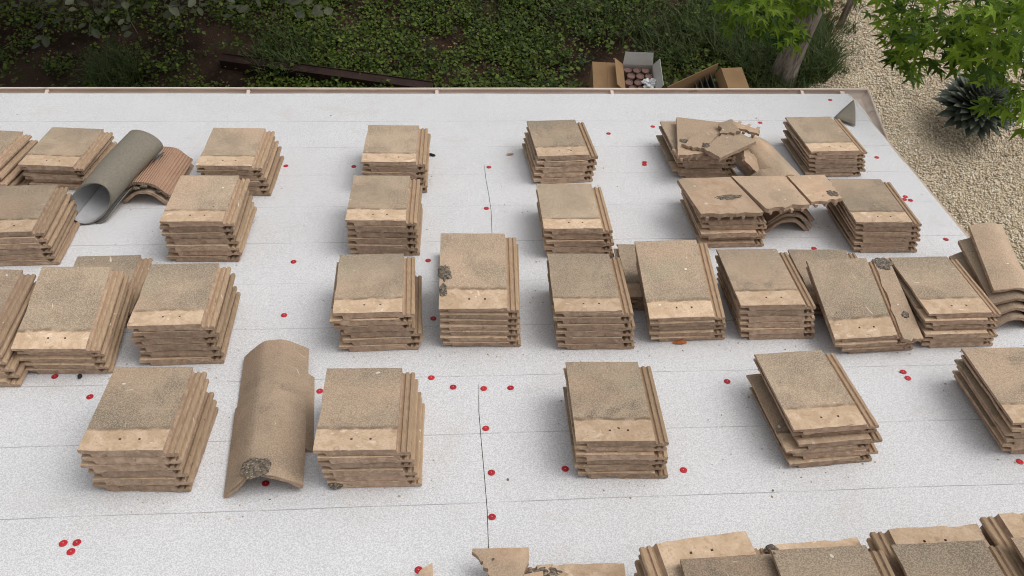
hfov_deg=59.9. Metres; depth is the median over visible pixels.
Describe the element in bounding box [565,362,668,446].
concrete tile
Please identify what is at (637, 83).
sealant tube
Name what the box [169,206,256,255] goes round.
concrete tile
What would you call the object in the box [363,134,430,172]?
concrete tile
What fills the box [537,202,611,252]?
concrete tile
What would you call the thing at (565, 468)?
cap nail
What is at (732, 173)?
concrete tile
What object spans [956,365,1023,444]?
concrete tile
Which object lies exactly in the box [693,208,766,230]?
concrete tile
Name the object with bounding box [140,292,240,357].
concrete tile
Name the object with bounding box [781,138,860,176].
concrete tile
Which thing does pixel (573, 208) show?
concrete tile
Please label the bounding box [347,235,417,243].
concrete tile
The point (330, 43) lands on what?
ground cover
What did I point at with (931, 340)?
concrete tile
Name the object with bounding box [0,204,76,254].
concrete tile
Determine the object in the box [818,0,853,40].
tree
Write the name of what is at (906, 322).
tile strip
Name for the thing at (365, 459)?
concrete tile
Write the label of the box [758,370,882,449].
concrete tile
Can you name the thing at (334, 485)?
mastic lump
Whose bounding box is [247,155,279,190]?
concrete tile
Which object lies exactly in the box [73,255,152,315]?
concrete tile
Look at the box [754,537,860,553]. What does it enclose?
concrete tile
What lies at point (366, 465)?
concrete tile
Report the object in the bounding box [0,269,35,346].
concrete tile
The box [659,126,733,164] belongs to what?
concrete tile
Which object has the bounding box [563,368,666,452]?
concrete tile
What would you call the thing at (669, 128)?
concrete tile
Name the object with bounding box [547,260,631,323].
concrete tile
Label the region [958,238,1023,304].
ridge cap
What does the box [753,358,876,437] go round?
concrete tile
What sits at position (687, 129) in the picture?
broken tile
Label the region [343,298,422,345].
concrete tile
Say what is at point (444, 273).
mastic patch
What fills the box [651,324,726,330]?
concrete tile
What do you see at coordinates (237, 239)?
concrete tile
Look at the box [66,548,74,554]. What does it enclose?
cap nail
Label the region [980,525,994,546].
concrete tile
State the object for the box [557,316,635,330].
concrete tile
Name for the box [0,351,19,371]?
concrete tile
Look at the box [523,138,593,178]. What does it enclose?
concrete tile
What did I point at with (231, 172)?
concrete tile
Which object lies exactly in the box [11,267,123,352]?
concrete tile
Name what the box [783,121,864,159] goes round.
concrete tile
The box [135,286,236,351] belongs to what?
concrete tile
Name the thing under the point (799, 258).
concrete tile
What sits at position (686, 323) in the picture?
concrete tile
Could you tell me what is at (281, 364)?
ridge cap
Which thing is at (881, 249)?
concrete tile
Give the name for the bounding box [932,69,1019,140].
agave plant
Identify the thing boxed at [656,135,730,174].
concrete tile
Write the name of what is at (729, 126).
broken tile
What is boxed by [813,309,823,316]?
concrete tile
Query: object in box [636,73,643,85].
sealant tube
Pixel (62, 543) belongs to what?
cap nail
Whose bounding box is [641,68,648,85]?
sealant tube
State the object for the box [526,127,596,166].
concrete tile
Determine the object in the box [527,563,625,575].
concrete tile
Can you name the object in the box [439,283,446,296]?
mastic patch
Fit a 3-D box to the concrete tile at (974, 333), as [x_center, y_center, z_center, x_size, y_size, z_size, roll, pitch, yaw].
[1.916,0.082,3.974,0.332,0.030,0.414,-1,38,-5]
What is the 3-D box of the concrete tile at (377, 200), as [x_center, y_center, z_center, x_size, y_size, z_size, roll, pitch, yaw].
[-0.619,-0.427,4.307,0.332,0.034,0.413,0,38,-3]
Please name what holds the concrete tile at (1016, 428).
on the concrete tile at (984, 397)
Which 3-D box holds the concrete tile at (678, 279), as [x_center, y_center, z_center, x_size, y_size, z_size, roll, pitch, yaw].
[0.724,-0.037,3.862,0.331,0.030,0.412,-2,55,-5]
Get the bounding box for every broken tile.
[418,563,432,575]
[472,547,528,575]
[524,571,542,575]
[672,117,740,161]
[677,177,763,220]
[681,130,716,150]
[701,133,755,160]
[718,119,739,135]
[731,176,809,214]
[733,121,759,137]
[741,149,758,172]
[787,175,841,207]
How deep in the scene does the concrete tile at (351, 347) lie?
3.71 m
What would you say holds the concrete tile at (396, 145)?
on the concrete tile at (395, 169)
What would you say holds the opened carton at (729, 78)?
on the ground at (63, 42)
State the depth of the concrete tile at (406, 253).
4.25 m
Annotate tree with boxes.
[0,0,332,48]
[707,0,1023,141]
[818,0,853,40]
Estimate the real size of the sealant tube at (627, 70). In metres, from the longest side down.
0.265 x 0.084 x 0.082 m
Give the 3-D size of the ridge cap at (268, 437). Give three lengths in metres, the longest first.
0.429 x 0.276 x 0.100 m
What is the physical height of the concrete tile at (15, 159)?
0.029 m
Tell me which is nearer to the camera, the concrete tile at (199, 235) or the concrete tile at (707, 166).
the concrete tile at (199, 235)
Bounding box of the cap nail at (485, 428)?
[482,426,488,430]
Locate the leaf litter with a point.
(424, 39)
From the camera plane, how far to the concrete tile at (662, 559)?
2.60 m
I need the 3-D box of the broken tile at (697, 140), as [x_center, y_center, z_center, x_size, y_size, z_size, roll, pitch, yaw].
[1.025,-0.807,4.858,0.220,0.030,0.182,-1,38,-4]
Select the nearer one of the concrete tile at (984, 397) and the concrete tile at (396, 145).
the concrete tile at (984, 397)
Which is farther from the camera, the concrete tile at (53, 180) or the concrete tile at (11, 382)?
the concrete tile at (53, 180)
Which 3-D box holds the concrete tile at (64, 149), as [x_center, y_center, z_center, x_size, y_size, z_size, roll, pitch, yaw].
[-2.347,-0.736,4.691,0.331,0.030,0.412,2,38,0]
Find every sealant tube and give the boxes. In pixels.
[624,67,631,80]
[625,79,632,87]
[627,73,634,80]
[633,67,640,84]
[634,80,641,87]
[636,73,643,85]
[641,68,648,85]
[645,74,652,78]
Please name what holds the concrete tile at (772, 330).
on the concrete tile at (778, 336)
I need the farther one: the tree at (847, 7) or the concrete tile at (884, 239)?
the tree at (847, 7)
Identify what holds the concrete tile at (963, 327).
on the concrete tile at (974, 333)
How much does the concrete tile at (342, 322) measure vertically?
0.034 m
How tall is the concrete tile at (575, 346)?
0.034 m
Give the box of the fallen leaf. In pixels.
[673,340,686,343]
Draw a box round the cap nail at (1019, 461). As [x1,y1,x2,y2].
[1016,459,1023,463]
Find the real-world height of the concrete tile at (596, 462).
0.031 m
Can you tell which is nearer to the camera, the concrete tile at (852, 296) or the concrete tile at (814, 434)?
the concrete tile at (814, 434)
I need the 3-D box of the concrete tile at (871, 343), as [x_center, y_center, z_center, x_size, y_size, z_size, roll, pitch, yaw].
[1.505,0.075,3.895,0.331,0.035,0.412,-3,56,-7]
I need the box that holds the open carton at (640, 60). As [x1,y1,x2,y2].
[614,52,663,87]
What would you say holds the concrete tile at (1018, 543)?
on the concrete tile at (1002, 529)
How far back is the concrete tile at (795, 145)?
4.97 m
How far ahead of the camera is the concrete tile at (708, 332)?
3.81 m
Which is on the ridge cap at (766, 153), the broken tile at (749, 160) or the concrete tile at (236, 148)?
the broken tile at (749, 160)
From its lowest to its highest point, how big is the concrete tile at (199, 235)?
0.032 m
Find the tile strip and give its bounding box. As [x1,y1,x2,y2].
[871,257,922,343]
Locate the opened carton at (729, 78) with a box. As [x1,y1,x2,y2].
[667,63,748,87]
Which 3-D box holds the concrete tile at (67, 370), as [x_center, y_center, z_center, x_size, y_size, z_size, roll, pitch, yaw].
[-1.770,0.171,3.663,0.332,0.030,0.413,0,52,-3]
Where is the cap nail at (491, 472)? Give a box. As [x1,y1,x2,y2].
[488,470,494,475]
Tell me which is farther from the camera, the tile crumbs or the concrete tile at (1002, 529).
the tile crumbs
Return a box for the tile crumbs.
[48,114,1023,568]
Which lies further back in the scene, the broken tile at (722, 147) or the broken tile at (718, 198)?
the broken tile at (722, 147)
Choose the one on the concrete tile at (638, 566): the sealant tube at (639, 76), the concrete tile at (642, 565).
the concrete tile at (642, 565)
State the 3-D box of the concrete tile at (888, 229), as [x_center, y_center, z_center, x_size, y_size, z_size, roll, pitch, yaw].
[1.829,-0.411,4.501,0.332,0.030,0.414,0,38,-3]
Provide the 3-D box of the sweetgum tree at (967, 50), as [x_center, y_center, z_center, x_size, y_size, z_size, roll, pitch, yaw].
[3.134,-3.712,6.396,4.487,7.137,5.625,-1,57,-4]
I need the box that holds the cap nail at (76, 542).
[72,539,80,545]
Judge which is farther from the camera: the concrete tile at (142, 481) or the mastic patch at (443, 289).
the mastic patch at (443, 289)
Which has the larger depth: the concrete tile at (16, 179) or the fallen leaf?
the concrete tile at (16, 179)
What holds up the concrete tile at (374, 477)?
on the concrete tile at (382, 483)
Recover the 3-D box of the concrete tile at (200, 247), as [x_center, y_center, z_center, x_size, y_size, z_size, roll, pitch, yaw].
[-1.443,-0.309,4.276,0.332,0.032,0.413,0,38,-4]
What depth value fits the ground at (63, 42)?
9.45 m
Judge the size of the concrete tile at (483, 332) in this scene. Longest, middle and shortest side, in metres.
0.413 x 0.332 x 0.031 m
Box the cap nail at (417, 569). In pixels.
[414,566,422,573]
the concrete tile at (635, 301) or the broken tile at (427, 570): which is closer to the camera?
the broken tile at (427, 570)
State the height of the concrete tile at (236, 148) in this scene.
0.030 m
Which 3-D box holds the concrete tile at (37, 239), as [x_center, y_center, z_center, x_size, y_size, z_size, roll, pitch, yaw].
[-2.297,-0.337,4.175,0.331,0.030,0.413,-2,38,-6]
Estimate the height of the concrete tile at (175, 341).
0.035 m
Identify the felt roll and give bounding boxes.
[68,130,163,224]
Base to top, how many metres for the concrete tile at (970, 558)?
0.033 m
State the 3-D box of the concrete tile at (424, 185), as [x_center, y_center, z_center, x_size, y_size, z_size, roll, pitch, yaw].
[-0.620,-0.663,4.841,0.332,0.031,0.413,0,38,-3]
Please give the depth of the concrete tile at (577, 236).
4.23 m
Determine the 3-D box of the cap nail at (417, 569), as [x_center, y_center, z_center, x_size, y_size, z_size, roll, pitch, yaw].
[-0.304,0.915,2.886,0.027,0.003,0.027,9,41,13]
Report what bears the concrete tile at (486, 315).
on the concrete tile at (481, 321)
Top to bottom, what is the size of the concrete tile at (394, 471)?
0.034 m
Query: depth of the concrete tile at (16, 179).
4.60 m
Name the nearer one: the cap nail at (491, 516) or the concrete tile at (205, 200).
the cap nail at (491, 516)
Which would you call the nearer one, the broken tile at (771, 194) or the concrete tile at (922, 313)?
the concrete tile at (922, 313)
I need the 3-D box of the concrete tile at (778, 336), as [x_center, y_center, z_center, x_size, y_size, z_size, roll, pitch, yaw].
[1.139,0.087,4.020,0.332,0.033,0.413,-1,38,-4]
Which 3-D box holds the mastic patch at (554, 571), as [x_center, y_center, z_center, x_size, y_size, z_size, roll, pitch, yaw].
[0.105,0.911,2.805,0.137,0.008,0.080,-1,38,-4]
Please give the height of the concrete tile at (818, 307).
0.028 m
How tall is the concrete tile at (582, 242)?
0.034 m
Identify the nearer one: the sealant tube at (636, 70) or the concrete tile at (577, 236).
the concrete tile at (577, 236)
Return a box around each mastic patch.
[437,265,451,281]
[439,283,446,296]
[525,567,562,575]
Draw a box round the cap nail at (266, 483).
[262,480,269,485]
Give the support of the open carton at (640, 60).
on the ground at (63, 42)
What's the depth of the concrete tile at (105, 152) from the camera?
4.58 m
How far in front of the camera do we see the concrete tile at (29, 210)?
4.16 m
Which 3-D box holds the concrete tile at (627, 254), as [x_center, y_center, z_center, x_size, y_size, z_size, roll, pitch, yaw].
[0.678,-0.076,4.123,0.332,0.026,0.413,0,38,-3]
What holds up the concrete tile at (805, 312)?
on the concrete tile at (777, 318)
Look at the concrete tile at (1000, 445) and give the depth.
3.42 m
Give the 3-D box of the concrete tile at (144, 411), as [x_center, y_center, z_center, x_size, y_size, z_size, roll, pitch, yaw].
[-1.290,0.430,3.132,0.331,0.036,0.412,0,38,-3]
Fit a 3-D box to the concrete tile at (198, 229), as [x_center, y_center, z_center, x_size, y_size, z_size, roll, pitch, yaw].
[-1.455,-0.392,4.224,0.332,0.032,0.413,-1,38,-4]
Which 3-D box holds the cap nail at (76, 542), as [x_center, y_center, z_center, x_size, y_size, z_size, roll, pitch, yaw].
[-1.432,0.837,2.923,0.027,0.004,0.027,4,35,4]
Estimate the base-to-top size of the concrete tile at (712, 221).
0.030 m
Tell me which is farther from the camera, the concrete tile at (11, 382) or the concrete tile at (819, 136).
the concrete tile at (819, 136)
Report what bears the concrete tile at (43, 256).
on the concrete tile at (61, 253)
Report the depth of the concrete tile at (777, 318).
3.80 m
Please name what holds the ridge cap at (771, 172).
on the ridge cap at (802, 216)
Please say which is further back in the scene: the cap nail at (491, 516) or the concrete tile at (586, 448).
the concrete tile at (586, 448)
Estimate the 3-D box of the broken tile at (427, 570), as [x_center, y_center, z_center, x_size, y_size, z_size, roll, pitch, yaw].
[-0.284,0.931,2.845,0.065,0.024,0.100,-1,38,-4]
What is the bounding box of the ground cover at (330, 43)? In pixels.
[0,0,787,87]
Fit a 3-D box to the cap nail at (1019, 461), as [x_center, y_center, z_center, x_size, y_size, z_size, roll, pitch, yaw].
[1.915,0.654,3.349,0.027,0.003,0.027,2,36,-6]
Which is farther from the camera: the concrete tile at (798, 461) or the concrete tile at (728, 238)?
the concrete tile at (728, 238)
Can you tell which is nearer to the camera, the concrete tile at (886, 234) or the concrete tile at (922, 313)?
the concrete tile at (922, 313)
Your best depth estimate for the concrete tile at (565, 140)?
4.88 m
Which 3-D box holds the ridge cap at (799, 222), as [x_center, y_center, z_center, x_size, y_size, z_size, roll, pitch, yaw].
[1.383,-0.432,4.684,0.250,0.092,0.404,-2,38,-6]
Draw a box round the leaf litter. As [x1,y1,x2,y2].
[0,1,1022,249]
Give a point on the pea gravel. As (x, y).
(945, 171)
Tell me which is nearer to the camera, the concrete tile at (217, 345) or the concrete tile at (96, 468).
the concrete tile at (96, 468)
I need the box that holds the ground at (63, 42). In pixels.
[0,0,801,87]
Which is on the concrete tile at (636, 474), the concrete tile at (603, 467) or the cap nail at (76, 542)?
the concrete tile at (603, 467)
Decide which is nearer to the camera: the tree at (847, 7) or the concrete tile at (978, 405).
the concrete tile at (978, 405)
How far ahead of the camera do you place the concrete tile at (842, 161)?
4.94 m
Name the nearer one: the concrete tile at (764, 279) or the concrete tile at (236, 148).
the concrete tile at (764, 279)
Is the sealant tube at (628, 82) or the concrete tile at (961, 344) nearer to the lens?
the concrete tile at (961, 344)
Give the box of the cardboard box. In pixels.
[589,62,619,87]
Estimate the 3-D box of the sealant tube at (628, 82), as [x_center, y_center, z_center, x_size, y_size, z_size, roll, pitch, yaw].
[1.183,-2.020,9.133,0.084,0.265,0.082,2,57,-3]
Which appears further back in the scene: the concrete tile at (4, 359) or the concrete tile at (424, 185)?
the concrete tile at (424, 185)
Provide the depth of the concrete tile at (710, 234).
4.38 m
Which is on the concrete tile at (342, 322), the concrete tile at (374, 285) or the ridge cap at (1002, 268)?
the concrete tile at (374, 285)
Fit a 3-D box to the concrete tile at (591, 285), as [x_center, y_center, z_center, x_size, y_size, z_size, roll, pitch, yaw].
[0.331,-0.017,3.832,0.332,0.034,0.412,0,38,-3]
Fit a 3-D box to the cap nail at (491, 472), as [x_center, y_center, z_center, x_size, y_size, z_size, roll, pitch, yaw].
[-0.074,0.668,3.217,0.027,0.003,0.027,10,39,12]
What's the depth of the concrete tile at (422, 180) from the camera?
4.67 m
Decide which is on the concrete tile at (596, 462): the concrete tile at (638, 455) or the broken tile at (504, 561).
the concrete tile at (638, 455)
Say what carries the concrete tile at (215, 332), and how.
on the concrete tile at (175, 341)
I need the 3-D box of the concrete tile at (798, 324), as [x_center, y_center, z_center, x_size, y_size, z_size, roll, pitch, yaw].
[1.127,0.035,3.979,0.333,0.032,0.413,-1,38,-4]
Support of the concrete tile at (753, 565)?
on the concrete tile at (662, 559)
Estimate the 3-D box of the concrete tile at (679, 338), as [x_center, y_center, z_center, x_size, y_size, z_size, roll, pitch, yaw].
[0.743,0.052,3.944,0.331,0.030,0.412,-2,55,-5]
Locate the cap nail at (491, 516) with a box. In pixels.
[488,514,495,519]
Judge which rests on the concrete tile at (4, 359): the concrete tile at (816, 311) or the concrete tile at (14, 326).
the concrete tile at (14, 326)
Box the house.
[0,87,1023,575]
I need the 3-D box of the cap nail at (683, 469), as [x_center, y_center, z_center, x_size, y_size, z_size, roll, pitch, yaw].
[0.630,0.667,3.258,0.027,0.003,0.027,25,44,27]
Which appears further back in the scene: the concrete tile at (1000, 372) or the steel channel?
the steel channel
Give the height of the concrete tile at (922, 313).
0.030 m
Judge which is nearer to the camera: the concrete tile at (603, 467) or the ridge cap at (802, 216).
the concrete tile at (603, 467)
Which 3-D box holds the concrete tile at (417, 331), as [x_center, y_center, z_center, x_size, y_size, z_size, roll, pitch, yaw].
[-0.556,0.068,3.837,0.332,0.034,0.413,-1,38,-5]
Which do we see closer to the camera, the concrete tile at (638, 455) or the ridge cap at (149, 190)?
the concrete tile at (638, 455)
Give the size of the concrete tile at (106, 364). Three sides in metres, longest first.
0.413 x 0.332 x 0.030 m
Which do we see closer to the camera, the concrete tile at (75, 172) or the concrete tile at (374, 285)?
the concrete tile at (374, 285)
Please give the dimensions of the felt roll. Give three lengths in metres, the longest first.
0.585 x 0.205 x 0.203 m
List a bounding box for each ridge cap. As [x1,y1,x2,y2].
[122,163,193,204]
[124,146,192,197]
[224,389,306,497]
[237,339,308,424]
[305,373,314,452]
[734,136,799,176]
[751,168,814,222]
[758,206,812,228]
[764,216,808,232]
[949,252,1023,314]
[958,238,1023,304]
[968,222,1023,292]
[995,310,1023,326]
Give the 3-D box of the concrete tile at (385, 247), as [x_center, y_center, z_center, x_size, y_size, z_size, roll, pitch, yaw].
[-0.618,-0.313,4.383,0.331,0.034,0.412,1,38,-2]
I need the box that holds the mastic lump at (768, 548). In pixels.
[764,544,778,553]
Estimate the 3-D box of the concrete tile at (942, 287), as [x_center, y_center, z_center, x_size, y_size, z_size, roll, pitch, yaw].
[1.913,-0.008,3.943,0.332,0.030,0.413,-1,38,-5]
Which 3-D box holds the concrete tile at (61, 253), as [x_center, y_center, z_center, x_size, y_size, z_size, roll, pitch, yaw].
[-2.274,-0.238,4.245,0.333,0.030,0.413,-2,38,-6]
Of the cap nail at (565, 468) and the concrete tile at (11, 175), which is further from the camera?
the concrete tile at (11, 175)
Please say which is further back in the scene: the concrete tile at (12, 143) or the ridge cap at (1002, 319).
the concrete tile at (12, 143)
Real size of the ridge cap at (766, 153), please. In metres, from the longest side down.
0.404 x 0.250 x 0.091 m
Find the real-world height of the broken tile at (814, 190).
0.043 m
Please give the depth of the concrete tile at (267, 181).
4.65 m
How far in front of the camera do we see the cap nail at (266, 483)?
3.14 m
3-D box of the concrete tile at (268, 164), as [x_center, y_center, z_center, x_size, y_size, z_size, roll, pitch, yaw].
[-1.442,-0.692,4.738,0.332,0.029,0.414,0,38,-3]
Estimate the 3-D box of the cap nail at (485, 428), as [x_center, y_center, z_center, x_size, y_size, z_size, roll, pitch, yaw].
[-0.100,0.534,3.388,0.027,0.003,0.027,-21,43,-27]
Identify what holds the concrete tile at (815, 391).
on the concrete tile at (814, 434)
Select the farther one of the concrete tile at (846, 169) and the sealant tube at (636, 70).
the sealant tube at (636, 70)
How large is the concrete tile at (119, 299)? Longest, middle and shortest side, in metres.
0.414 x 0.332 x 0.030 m
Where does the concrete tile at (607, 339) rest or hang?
on the concrete tile at (575, 346)
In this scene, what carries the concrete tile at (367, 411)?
on the concrete tile at (365, 459)
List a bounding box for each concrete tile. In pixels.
[0,130,31,168]
[0,140,37,179]
[0,153,27,185]
[0,184,68,236]
[0,193,71,243]
[0,199,75,248]
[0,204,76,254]
[0,210,77,259]
[0,220,79,266]
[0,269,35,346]
[0,281,35,357]
[0,312,25,364]
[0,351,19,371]
[0,361,24,378]
[0,366,27,386]
[7,170,25,185]
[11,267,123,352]
[15,176,31,185]
[17,275,128,356]
[18,127,112,170]
[19,136,113,174]
[19,281,129,362]
[23,141,116,180]
[24,287,133,368]
[25,176,83,183]
[26,292,134,373]
[29,180,81,189]
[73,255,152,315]
[77,367,206,457]
[80,427,194,472]
[81,379,208,464]
[88,392,213,477]
[92,400,216,485]
[93,407,218,492]
[127,263,230,331]
[130,334,217,344]
[132,273,235,338]
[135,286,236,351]
[139,315,235,365]
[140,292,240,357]
[159,175,249,226]
[159,188,247,232]
[161,190,248,238]
[165,195,252,244]
[166,202,253,250]
[167,252,240,261]
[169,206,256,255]
[196,128,274,170]
[196,136,274,175]
[201,141,278,180]
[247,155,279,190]
[248,146,281,185]
[248,156,283,195]
[313,368,414,455]
[317,379,417,463]
[318,444,415,468]
[322,392,420,476]
[323,397,421,481]
[327,403,424,488]
[330,262,411,326]
[333,253,414,319]
[334,316,414,332]
[339,330,418,351]
[341,276,421,338]
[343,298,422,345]
[345,175,419,225]
[346,186,421,232]
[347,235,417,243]
[348,196,421,237]
[348,204,421,251]
[350,208,422,255]
[361,125,427,166]
[362,164,425,177]
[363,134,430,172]
[363,172,426,182]
[420,149,429,187]
[439,233,518,312]
[440,244,519,319]
[440,316,519,324]
[440,322,518,330]
[440,331,518,341]
[441,319,519,335]
[443,326,520,346]
[522,143,592,183]
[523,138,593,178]
[524,132,595,172]
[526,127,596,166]
[527,120,597,161]
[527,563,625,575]
[536,184,612,234]
[536,190,612,239]
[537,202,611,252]
[545,237,613,246]
[546,246,613,256]
[547,254,633,317]
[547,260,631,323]
[547,273,633,336]
[549,289,632,343]
[549,291,634,349]
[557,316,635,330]
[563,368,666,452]
[563,387,665,471]
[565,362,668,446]
[566,384,666,464]
[575,449,667,460]
[577,464,667,478]
[614,248,643,305]
[617,244,642,301]
[631,303,644,310]
[634,240,724,321]
[634,560,644,575]
[635,248,725,327]
[636,258,724,336]
[636,262,724,341]
[638,555,646,575]
[639,531,755,575]
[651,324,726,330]
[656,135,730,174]
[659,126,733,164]
[660,121,735,160]
[677,163,735,168]
[678,168,736,177]
[680,199,763,247]
[680,554,778,575]
[681,190,765,238]
[681,192,764,240]
[682,178,765,225]
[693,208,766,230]
[715,255,813,316]
[716,249,815,310]
[716,261,814,322]
[716,267,814,327]
[717,273,814,334]
[717,278,813,339]
[746,374,869,455]
[749,387,871,467]
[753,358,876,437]
[754,350,878,434]
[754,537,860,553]
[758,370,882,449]
[770,545,894,575]
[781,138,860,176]
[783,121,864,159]
[783,130,864,168]
[785,117,866,155]
[785,127,865,163]
[785,135,865,172]
[788,249,857,304]
[789,255,820,309]
[793,443,877,458]
[806,258,901,342]
[806,267,906,348]
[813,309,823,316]
[826,205,916,252]
[828,179,921,227]
[828,202,917,247]
[835,205,920,241]
[837,202,919,237]
[839,201,920,231]
[840,343,912,353]
[866,538,876,551]
[869,524,989,575]
[889,256,1001,318]
[890,540,1018,575]
[892,265,997,325]
[904,293,997,330]
[909,305,997,338]
[919,328,993,343]
[920,341,992,347]
[952,370,1023,450]
[954,359,1023,438]
[954,375,1023,453]
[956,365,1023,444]
[961,347,1023,427]
[961,355,1023,433]
[979,512,1023,575]
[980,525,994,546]
[1009,537,1023,561]
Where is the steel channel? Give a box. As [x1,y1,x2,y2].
[219,53,433,87]
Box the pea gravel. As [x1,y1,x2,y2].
[795,0,1023,271]
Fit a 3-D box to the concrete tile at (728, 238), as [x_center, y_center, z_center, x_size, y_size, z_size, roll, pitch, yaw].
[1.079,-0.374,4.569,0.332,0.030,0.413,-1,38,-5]
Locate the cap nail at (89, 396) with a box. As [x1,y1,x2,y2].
[86,394,93,398]
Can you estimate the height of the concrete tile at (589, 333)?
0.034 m
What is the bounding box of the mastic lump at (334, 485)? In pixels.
[328,483,342,488]
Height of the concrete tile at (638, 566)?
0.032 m
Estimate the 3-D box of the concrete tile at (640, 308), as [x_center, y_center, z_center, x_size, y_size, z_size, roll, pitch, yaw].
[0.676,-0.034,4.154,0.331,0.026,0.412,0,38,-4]
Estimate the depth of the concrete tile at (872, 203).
4.44 m
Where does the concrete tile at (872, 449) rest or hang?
on the concrete tile at (798, 461)
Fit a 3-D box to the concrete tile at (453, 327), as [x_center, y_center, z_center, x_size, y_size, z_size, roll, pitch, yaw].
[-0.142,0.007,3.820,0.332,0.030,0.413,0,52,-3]
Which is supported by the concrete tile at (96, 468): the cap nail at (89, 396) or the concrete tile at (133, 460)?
the concrete tile at (133, 460)
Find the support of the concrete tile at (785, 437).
on the concrete tile at (872, 449)
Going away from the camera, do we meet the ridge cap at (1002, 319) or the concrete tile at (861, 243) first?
the ridge cap at (1002, 319)
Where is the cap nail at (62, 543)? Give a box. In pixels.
[59,540,67,546]
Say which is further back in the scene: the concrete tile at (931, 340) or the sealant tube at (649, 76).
the sealant tube at (649, 76)
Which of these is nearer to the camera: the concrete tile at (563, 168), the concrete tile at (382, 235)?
the concrete tile at (382, 235)
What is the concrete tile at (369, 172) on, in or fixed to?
on the concrete tile at (422, 180)
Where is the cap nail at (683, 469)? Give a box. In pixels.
[680,467,686,472]
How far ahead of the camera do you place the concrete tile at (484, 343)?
3.75 m
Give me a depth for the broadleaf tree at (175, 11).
7.69 m
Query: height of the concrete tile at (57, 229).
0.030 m
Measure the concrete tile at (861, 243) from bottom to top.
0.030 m
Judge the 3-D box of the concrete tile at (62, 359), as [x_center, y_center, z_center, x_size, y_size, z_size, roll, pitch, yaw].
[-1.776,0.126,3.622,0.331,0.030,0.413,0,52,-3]
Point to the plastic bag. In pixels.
(648, 83)
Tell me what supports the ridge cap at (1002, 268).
on the ridge cap at (968, 250)
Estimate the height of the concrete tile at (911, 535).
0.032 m
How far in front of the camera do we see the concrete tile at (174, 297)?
3.62 m
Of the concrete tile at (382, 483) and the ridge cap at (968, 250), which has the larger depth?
the ridge cap at (968, 250)
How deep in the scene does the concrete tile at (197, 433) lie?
3.09 m
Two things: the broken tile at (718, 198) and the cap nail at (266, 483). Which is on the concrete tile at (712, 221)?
the broken tile at (718, 198)
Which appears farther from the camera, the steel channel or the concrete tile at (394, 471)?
the steel channel
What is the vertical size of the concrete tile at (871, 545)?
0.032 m
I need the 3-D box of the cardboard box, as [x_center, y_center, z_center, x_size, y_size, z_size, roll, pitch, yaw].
[0.957,-2.073,9.147,0.290,0.303,0.390,2,57,-2]
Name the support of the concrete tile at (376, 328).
on the concrete tile at (417, 331)
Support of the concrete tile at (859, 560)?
on the concrete tile at (753, 565)
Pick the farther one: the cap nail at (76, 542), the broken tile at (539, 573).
the cap nail at (76, 542)
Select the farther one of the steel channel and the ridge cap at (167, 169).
the steel channel
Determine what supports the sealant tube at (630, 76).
in the open carton at (640, 60)
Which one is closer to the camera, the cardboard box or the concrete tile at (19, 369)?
the concrete tile at (19, 369)
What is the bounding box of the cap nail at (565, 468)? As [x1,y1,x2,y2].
[561,466,568,471]
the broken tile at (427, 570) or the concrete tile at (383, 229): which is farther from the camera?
the concrete tile at (383, 229)
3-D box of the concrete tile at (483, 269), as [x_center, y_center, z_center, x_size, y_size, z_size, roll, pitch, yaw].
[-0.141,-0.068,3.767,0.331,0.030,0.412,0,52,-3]
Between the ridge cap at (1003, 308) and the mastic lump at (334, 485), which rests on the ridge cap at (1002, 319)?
the ridge cap at (1003, 308)
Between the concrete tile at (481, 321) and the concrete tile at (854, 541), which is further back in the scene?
the concrete tile at (481, 321)
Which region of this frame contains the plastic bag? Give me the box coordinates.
[641,78,655,87]
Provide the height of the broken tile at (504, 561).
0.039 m
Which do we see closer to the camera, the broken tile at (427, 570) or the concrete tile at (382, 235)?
the broken tile at (427, 570)
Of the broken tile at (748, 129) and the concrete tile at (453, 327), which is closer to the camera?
the concrete tile at (453, 327)
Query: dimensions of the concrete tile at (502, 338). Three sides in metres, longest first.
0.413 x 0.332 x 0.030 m

